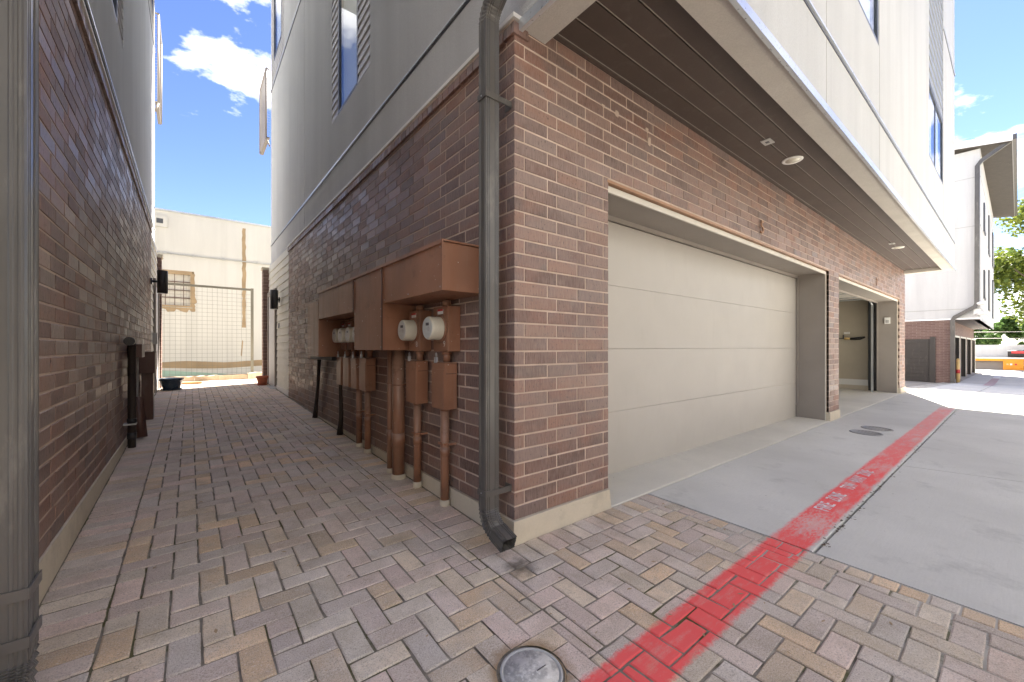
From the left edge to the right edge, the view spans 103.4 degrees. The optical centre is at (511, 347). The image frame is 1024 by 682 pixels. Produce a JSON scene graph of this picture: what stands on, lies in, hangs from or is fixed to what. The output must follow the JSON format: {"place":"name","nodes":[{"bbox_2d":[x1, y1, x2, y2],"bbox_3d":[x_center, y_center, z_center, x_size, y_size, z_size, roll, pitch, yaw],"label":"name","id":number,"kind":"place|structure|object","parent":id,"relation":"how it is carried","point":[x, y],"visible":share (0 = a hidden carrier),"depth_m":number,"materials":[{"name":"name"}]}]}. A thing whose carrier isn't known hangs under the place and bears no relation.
{"place":"outdoors","nodes":[
{"label":"outdoors","id":0,"kind":"place"},
{"bbox_2d":[182,381,201,384],"bbox_3d":[-7.145,0.794,8.982,0.400,0.044,0.160,0,0,-39],"label":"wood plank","id":1,"kind":"object","parent":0,"point":[196,382],"visible":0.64,"depth_m":8.95,"materials":[{"name":"beige wood"}]},
{"bbox_2d":[34,379,1023,681],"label":"paving","id":2,"kind":"structure","parent":0,"point":[242,459],"depth_m":1.85,"materials":[{"name":"brick"}]},
{"bbox_2d":[136,397,147,437],"bbox_3d":[-4.036,0.758,4.375,0.218,0.448,0.094,0,0,31],"label":"conduit cover","id":3,"kind":"object","parent":2,"relation":"on","point":[141,428],"visible":0.71,"depth_m":4.36,"materials":[{"name":"brown paint"}]},
{"bbox_2d":[139,351,156,419],"bbox_3d":[-4.827,0.502,5.369,0.162,0.888,0.380,0,0,-39],"label":"utility cabinet","id":4,"kind":"object","parent":2,"relation":"on","point":[147,366],"visible":0.81,"depth_m":5.26,"materials":[{"name":"brown paint"}]},
{"bbox_2d":[158,377,183,389],"bbox_3d":[-6.787,0.728,8.052,0.403,0.232,0.403,0,0,-39],"label":"plant pot","id":5,"kind":"object","parent":2,"relation":"on","point":[172,383],"visible":1,"depth_m":7.94,"materials":[{"name":"blue ceramic"}]},
{"bbox_2d":[256,376,268,384],"bbox_3d":[-5.575,0.743,9.018,0.244,0.202,0.244,0,0,-39],"label":"plant pot","id":6,"kind":"object","parent":2,"relation":"on","point":[261,380],"visible":1,"depth_m":8.94,"materials":[{"name":"ceramic"}]},
{"bbox_2d":[312,359,320,417],"bbox_3d":[-2.673,0.551,5.544,0.079,0.860,0.295,0,0,-39],"label":"cable bundle","id":7,"kind":"object","parent":2,"relation":"on","point":[315,412],"visible":0.82,"depth_m":5.55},
{"bbox_2d":[337,384,342,434],"bbox_3d":[-2.006,0.572,4.720,0.072,0.890,0.139,0,0,-17],"label":"cable bundle","id":8,"kind":"object","parent":2,"relation":"on","point":[340,427],"visible":0.67,"depth_m":4.68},
{"bbox_2d":[500,647,566,681],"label":"manhole cover","id":9,"kind":"object","parent":2,"relation":"on","point":[529,664],"visible":0.99,"depth_m":1.42,"materials":[{"name":"grey metal"}]},
{"bbox_2d":[162,374,933,386],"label":"ground","id":10,"kind":"structure","parent":0,"point":[911,383],"depth_m":15.86,"materials":[{"name":"beige concrete"}]},
{"bbox_2d":[39,0,162,604],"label":"brick townhouse","id":11,"kind":"structure","parent":10,"relation":"on","point":[100,265],"depth_m":2.63,"materials":[{"name":"brown brick"}]},
{"bbox_2d":[0,0,41,681],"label":"downspout","id":12,"kind":"object","parent":11,"relation":"attached to","point":[20,616],"visible":1,"depth_m":1.15,"materials":[{"name":"grey metal"}]},
{"bbox_2d":[112,0,116,20],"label":"window","id":13,"kind":"structure","parent":11,"relation":"in","point":[114,2],"depth_m":3.95,"materials":[{"name":"blue glass"}]},
{"bbox_2d":[123,337,136,447],"bbox_3d":[-3.729,0.449,3.938,0.101,1.094,0.285,0,0,-39],"label":"vent pipe","id":14,"kind":"object","parent":11,"relation":"attached to","point":[130,343],"visible":1,"depth_m":3.99,"materials":[{"name":"metal"}]},
{"bbox_2d":[136,344,144,396],"bbox_3d":[-4.064,0.279,4.372,0.113,0.622,0.350,0,0,-39],"label":"junction box","id":15,"kind":"object","parent":11,"relation":"attached to","point":[140,350],"visible":0.72,"depth_m":4.38,"materials":[{"name":"brown paint"}]},
{"bbox_2d":[153,333,157,343],"bbox_3d":[-6.190,-0.152,7.006,0.060,0.200,0.120,0,0,-39],"label":"electrical switch","id":16,"kind":"object","parent":11,"relation":"attached to","point":[155,338],"visible":1,"depth_m":6.96,"materials":[{"name":"grey plastic"}]},
{"bbox_2d":[153,278,158,392],"bbox_3d":[-6.826,-0.212,7.740,0.060,2.080,1.120,0,0,-39],"label":"entry door","id":17,"kind":"structure","parent":11,"relation":"in","point":[155,296],"depth_m":7.74,"materials":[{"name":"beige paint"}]},
{"bbox_2d":[155,12,161,124],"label":"balcony","id":18,"kind":"structure","parent":11,"relation":"attached to","point":[158,106],"depth_m":8.25,"materials":[{"name":"beige paint"}]},
{"bbox_2d":[150,270,167,293],"bbox_3d":[-5.875,-1.089,6.732,0.220,0.386,0.140,0,0,-39],"label":"wall sconce","id":19,"kind":"object","parent":11,"relation":"attached to","point":[161,281],"depth_m":6.70,"materials":[{"name":"metal"}]},
{"bbox_2d":[162,282,253,375],"bbox_3d":[-8.305,-0.332,9.233,4.060,2.380,0.060,0,0,-39],"label":"fence","id":20,"kind":"object","parent":10,"relation":"on","point":[252,321],"visible":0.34,"depth_m":10.18,"materials":[{"name":"grey metal"}]},
{"bbox_2d":[163,372,261,381],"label":"stone kerb","id":21,"kind":"structure","parent":10,"relation":"on","point":[252,375],"depth_m":9.86,"materials":[{"name":"stone"}]},
{"bbox_2d":[155,207,270,375],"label":"cream warehouse","id":22,"kind":"structure","parent":10,"relation":"on","point":[196,249],"depth_m":12.65,"materials":[{"name":"cream painted stucco"},{"name":"galvanised metal"}]},
{"bbox_2d":[162,272,191,306],"bbox_3d":[-10.316,-1.732,12.011,1.280,1.040,0.110,0,0,-39],"label":"window","id":23,"kind":"structure","parent":22,"relation":"in","point":[184,300],"depth_m":12.21,"materials":[{"name":"beige glass"}]},
{"bbox_2d":[261,0,955,545],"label":"brick townhouse","id":24,"kind":"structure","parent":10,"relation":"on","point":[687,260],"depth_m":3.68,"materials":[{"name":"brick"}]},
{"bbox_2d":[259,67,270,154],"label":"balcony","id":25,"kind":"structure","parent":24,"relation":"attached to","point":[264,139],"depth_m":9.76,"materials":[{"name":"beige paint"}]},
{"bbox_2d":[267,288,276,385],"bbox_3d":[-5.321,-0.212,8.972,0.060,2.080,1.070,0,0,-39],"label":"entry door","id":26,"kind":"structure","parent":24,"relation":"in","point":[271,314],"depth_m":9.00,"materials":[{"name":"beige paint"}]},
{"bbox_2d":[270,290,279,309],"bbox_3d":[-4.733,-0.949,8.066,0.170,0.386,0.140,0,0,-39],"label":"wall sconce","id":27,"kind":"object","parent":24,"relation":"attached to","point":[274,299],"depth_m":8.00,"materials":[{"name":"metal"}]},
{"bbox_2d":[274,0,281,59],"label":"window","id":28,"kind":"structure","parent":24,"relation":"in","point":[277,3],"depth_m":9.13,"materials":[{"name":"blue glass"}]},
{"bbox_2d":[337,352,342,384],"bbox_3d":[-1.932,0.234,4.614,0.106,0.382,0.178,0,0,-39],"label":"breaker box","id":29,"kind":"object","parent":24,"relation":"attached to","point":[339,370],"visible":0.49,"depth_m":4.55,"materials":[{"name":"orange paint"}]},
{"bbox_2d":[332,319,350,355],"bbox_3d":[-1.880,-0.111,4.496,0.198,0.422,0.186,0,0,-39],"label":"electric meter","id":30,"kind":"object","parent":24,"relation":"attached to","point":[335,336],"visible":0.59,"depth_m":4.46,"materials":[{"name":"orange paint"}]},
{"bbox_2d":[338,318,356,356],"bbox_3d":[-1.742,-0.111,4.324,0.198,0.422,0.186,0,0,-39],"label":"electric meter","id":31,"kind":"object","parent":24,"relation":"attached to","point":[341,337],"visible":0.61,"depth_m":4.27,"materials":[{"name":"orange paint"}]},
{"bbox_2d":[338,0,358,114],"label":"window","id":32,"kind":"structure","parent":24,"relation":"in","point":[348,47],"depth_m":5.08,"materials":[{"name":"blue glass"}]},
{"bbox_2d":[343,352,357,386],"bbox_3d":[-1.767,0.234,4.407,0.106,0.382,0.208,0,0,-39],"label":"breaker box","id":33,"kind":"object","parent":24,"relation":"attached to","point":[346,371],"visible":0.66,"depth_m":4.35,"materials":[{"name":"orange paint"}]},
{"bbox_2d":[350,352,364,446],"bbox_3d":[-1.591,0.548,4.196,0.119,1.010,0.178,0,0,-39],"label":"breaker box","id":34,"kind":"object","parent":24,"relation":"attached to","point":[355,379],"visible":0.66,"depth_m":4.17,"materials":[{"name":"orange paint"}]},
{"bbox_2d":[352,328,372,356],"bbox_3d":[-1.437,-0.111,3.941,0.198,0.422,0.186,0,0,-39],"label":"electric meter","id":35,"kind":"object","parent":24,"relation":"attached to","point":[369,353],"visible":0.2,"depth_m":3.95,"materials":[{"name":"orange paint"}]},
{"bbox_2d":[359,351,375,453],"bbox_3d":[-1.427,0.548,3.991,0.118,1.026,0.201,0,0,-39],"label":"breaker box","id":36,"kind":"object","parent":24,"relation":"attached to","point":[367,375],"visible":0.98,"depth_m":3.96,"materials":[{"name":"orange paint"}]},
{"bbox_2d":[386,350,391,472],"bbox_3d":[-1.010,0.558,3.459,0.131,1.067,0.097,0,0,-39],"label":"conduit pipe","id":37,"kind":"object","parent":24,"relation":"attached to","point":[389,412],"visible":0.62,"depth_m":3.42,"materials":[{"name":"brown metal"}]},
{"bbox_2d":[308,238,478,360],"bbox_3d":[-1.503,-0.234,3.933,0.310,0.773,3.930,0,0,-39],"label":"meter enclosure","id":38,"kind":"object","parent":24,"relation":"attached to","point":[379,303],"visible":0.9,"depth_m":3.07,"materials":[{"name":"orange paint"}]},
{"bbox_2d":[345,327,364,356],"bbox_3d":[-1.580,-0.111,4.121,0.198,0.422,0.186,0,0,-39],"label":"electric meter","id":39,"kind":"object","parent":38,"relation":"attached to","point":[348,335],"visible":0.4,"depth_m":4.05,"materials":[{"name":"orange paint"}]},
{"bbox_2d":[391,350,405,479],"bbox_3d":[-0.910,0.560,3.315,0.155,1.072,0.145,0,0,-39],"label":"conduit pipe","id":40,"kind":"object","parent":24,"relation":"attached to","point":[398,415],"visible":0.95,"depth_m":3.26,"materials":[{"name":"brown metal"}]},
{"bbox_2d":[398,305,430,359],"bbox_3d":[-0.749,-0.111,3.078,0.198,0.422,0.197,0,0,-39],"label":"electric meter","id":41,"kind":"object","parent":24,"relation":"attached to","point":[410,330],"visible":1,"depth_m":3.02,"materials":[{"name":"orange paint"}]},
{"bbox_2d":[406,352,427,488],"bbox_3d":[-0.733,0.565,3.121,0.118,1.059,0.188,0,0,-39],"label":"breaker box","id":42,"kind":"object","parent":24,"relation":"attached to","point":[417,383],"visible":0.98,"depth_m":3.09,"materials":[{"name":"orange paint"}]},
{"bbox_2d":[422,300,459,361],"bbox_3d":[-0.490,-0.111,2.754,0.198,0.422,0.206,0,0,-39],"label":"electric meter","id":43,"kind":"object","parent":24,"relation":"attached to","point":[441,328],"visible":1,"depth_m":2.70,"materials":[{"name":"orange paint"}]},
{"bbox_2d":[431,353,456,506],"bbox_3d":[-0.465,0.571,2.785,0.118,1.072,0.184,0,0,-39],"label":"breaker box","id":44,"kind":"object","parent":24,"relation":"attached to","point":[444,387],"visible":0.96,"depth_m":2.76,"materials":[{"name":"orange paint"}]},
{"bbox_2d":[477,0,516,552],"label":"downspout","id":45,"kind":"object","parent":24,"relation":"attached to","point":[501,535],"visible":1,"depth_m":2.23,"materials":[{"name":"grey metal"}]},
{"bbox_2d":[608,220,795,474],"bbox_3d":[2.443,0.003,4.781,5.192,2.250,0.085,0,0,-39],"label":"garage door","id":46,"kind":"structure","parent":24,"relation":"in","point":[702,343],"depth_m":4.30,"materials":[{"name":"beige paint"}]},
{"bbox_2d":[760,138,774,145],"bbox_3d":[2.362,-1.897,3.735,0.120,0.009,0.080,0,0,-39],"label":"soffit vent","id":47,"kind":"object","parent":24,"relation":"attached to","point":[768,141],"visible":1,"depth_m":3.72,"materials":[{"name":"grey plastic"}]},
{"bbox_2d":[782,155,803,164],"bbox_3d":[2.848,-1.898,4.103,0.184,0.012,0.184,0,0,-39],"label":"recessed light","id":48,"kind":"object","parent":24,"relation":"attached to","point":[792,160],"visible":1,"depth_m":4.09,"materials":[{"name":"white paint"}]},
{"bbox_2d":[839,335,864,339],"bbox_3d":[8.901,-0.260,10.606,0.098,0.143,0.580,0,0,-34],"label":"leaf blower","id":49,"kind":"object","parent":24,"relation":"attached to","point":[854,338],"visible":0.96,"depth_m":10.54,"materials":[{"name":"black plastic"}]},
{"bbox_2d":[839,292,872,391],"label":"garage door","id":50,"kind":"structure","parent":24,"relation":"in","point":[842,296],"depth_m":9.99,"materials":[{"name":"metal"}]},
{"bbox_2d":[858,0,877,42],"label":"window","id":51,"kind":"structure","parent":24,"relation":"in","point":[869,8],"depth_m":4.33,"materials":[{"name":"blue glass"}]},
{"bbox_2d":[884,317,889,323],"bbox_3d":[9.121,-0.647,9.817,0.042,0.150,0.100,0,0,-39],"label":"keypad","id":52,"kind":"object","parent":24,"relation":"attached to","point":[887,320],"visible":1,"depth_m":9.80,"materials":[{"name":"white paint"}]},
{"bbox_2d":[929,82,942,183],"bbox_3d":[7.766,-3.859,7.447,2.010,1.265,0.076,0,0,-39],"label":"window","id":53,"kind":"structure","parent":24,"relation":"in","point":[935,120],"depth_m":7.43,"materials":[{"name":"blue glass"}]},
{"bbox_2d":[905,133,1017,382],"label":"brick townhouse","id":54,"kind":"structure","parent":10,"relation":"on","point":[936,302],"depth_m":19.43,"materials":[{"name":"beige paint"}]},
{"bbox_2d":[955,335,959,378],"bbox_3d":[22.536,0.728,20.715,3.600,2.640,0.352,0,0,-39],"label":"garage door","id":55,"kind":"structure","parent":54,"relation":"in","point":[957,338],"depth_m":21.74,"materials":[{"name":"black"}]},
{"bbox_2d":[960,336,965,378],"bbox_3d":[25.820,0.728,23.334,3.600,2.640,0.352,0,0,-39],"label":"garage door","id":56,"kind":"structure","parent":54,"relation":"in","point":[962,339],"depth_m":24.35,"materials":[{"name":"beige metal"}]},
{"bbox_2d":[967,338,970,373],"bbox_3d":[29.103,0.728,25.953,3.600,2.640,0.352,0,0,-39],"label":"garage door","id":57,"kind":"structure","parent":54,"relation":"in","point":[968,339],"depth_m":26.97,"materials":[{"name":"beige"}]},
{"bbox_2d":[972,339,974,372],"bbox_3d":[32.386,0.728,28.572,3.600,2.640,0.352,0,0,-39],"label":"garage door","id":58,"kind":"structure","parent":54,"relation":"in","point":[973,340],"depth_m":29.61,"materials":[{"name":"beige"}]},
{"bbox_2d":[973,301,985,314],"bbox_3d":[21.063,-1.757,18.200,0.300,0.630,0.366,0,0,-39],"label":"security light","id":59,"kind":"object","parent":54,"relation":"attached to","point":[977,311],"visible":1,"depth_m":18.14,"materials":[{"name":"white paint"}]},
{"bbox_2d":[950,142,1010,382],"bbox_3d":[21.090,-3.703,18.182,0.150,10.701,1.858,0,0,-39],"label":"downspout","id":60,"kind":"object","parent":54,"relation":"attached to","point":[976,254],"visible":0.98,"depth_m":18.23,"materials":[{"name":"grey metal"}]},
{"bbox_2d":[983,270,985,300],"bbox_3d":[23.687,-3.092,20.234,1.400,1.400,0.057,0,0,-39],"label":"window","id":61,"kind":"structure","parent":54,"relation":"in","point":[984,272],"depth_m":19.82,"materials":[{"name":"grey glass"}]},
{"bbox_2d":[983,202,985,235],"bbox_3d":[23.687,-6.392,20.234,1.400,1.400,0.057,0,0,-39],"label":"window","id":62,"kind":"structure","parent":54,"relation":"in","point":[984,206],"depth_m":19.82,"materials":[{"name":"grey glass"}]},
{"bbox_2d":[988,270,990,311],"bbox_3d":[27.596,-3.242,23.352,1.400,2.300,0.057,0,0,-39],"label":"window","id":63,"kind":"structure","parent":54,"relation":"in","point":[989,274],"depth_m":22.95,"materials":[{"name":"grey glass"}]},
{"bbox_2d":[988,215,990,256],"bbox_3d":[27.596,-6.392,23.352,1.400,2.200,0.057,0,0,-39],"label":"window","id":64,"kind":"structure","parent":54,"relation":"in","point":[989,221],"depth_m":22.95,"materials":[{"name":"grey glass"}]},
{"bbox_2d":[992,280,993,318],"bbox_3d":[31.935,-3.142,26.812,1.500,2.500,0.057,0,0,-39],"label":"window","id":65,"kind":"structure","parent":54,"relation":"in","point":[992,280],"depth_m":26.42,"materials":[{"name":"grey glass"}]},
{"bbox_2d":[992,232,993,268],"bbox_3d":[31.935,-6.392,26.812,1.500,2.200,0.057,0,0,-39],"label":"window","id":66,"kind":"structure","parent":54,"relation":"in","point":[992,232],"depth_m":26.42,"materials":[{"name":"grey metal"}]},
{"bbox_2d":[974,329,1006,344],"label":"tree","id":67,"kind":"object","parent":10,"relation":"on","point":[979,333],"visible":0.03,"depth_m":41.66,"materials":[{"name":"green plant"}]},
{"bbox_2d":[975,357,1023,369],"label":"barrier","id":68,"kind":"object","parent":10,"relation":"on","point":[1007,363],"depth_m":34.93,"materials":[{"name":"paint"}]},
{"bbox_2d":[1008,350,1023,356],"bbox_3d":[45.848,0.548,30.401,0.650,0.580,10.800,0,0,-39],"label":"car","id":69,"kind":"object","parent":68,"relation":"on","point":[1015,353],"visible":1,"depth_m":34.13,"materials":[{"name":"red paint"}]},
{"bbox_2d":[981,315,1023,344],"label":"tree","id":70,"kind":"object","parent":10,"relation":"on","point":[1004,325],"visible":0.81,"depth_m":39.52,"materials":[{"name":"green plant"}]},
{"bbox_2d":[994,198,1023,329],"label":"tree","id":71,"kind":"object","parent":10,"relation":"on","point":[1008,265],"visible":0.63,"depth_m":36.15,"materials":[{"name":"green plant"}]},
{"bbox_2d":[155,0,1023,344],"label":"sky","id":72,"kind":"structure","parent":0,"point":[216,54],"materials":[{"name":"blue"}]},
{"bbox_2d":[608,370,1023,626],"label":"driveway","id":73,"kind":"structure","parent":0,"point":[926,495],"depth_m":3.30,"materials":[{"name":"concrete"}]},
{"bbox_2d":[849,429,883,435],"bbox_3d":[4.644,1.124,5.299,0.340,0.024,0.340,0,0,-39],"label":"manhole cover","id":74,"kind":"object","parent":73,"relation":"on","point":[866,432],"visible":0.99,"depth_m":5.29,"materials":[{"name":"metal"}]},
{"bbox_2d":[861,426,893,431],"bbox_3d":[5.030,1.125,5.569,0.340,0.024,0.340,0,0,-39],"label":"manhole cover","id":75,"kind":"object","parent":73,"relation":"on","point":[875,428],"visible":0.98,"depth_m":5.56,"materials":[{"name":"metal"}]},
{"bbox_2d":[956,358,959,382],"bbox_3d":[21.043,1.113,19.058,0.136,1.170,0.136,0,0,-39],"label":"bollard","id":76,"kind":"object","parent":73,"relation":"on","point":[957,370],"visible":0.91,"depth_m":19.03,"materials":[{"name":"yellow metal"}]},
{"bbox_2d":[974,331,1023,338],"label":"overhead cable","id":77,"kind":"object","parent":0,"point":[1001,338],"depth_m":34.27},
{"bbox_2d":[975,345,1023,356],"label":"boundary wall","id":78,"kind":"structure","parent":0,"point":[991,350],"depth_m":35.60,"materials":[{"name":"paint"}]},
{"bbox_2d":[975,369,1023,371],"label":"road","id":79,"kind":"structure","parent":0,"point":[1002,370],"depth_m":33.60,"materials":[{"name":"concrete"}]}
]}

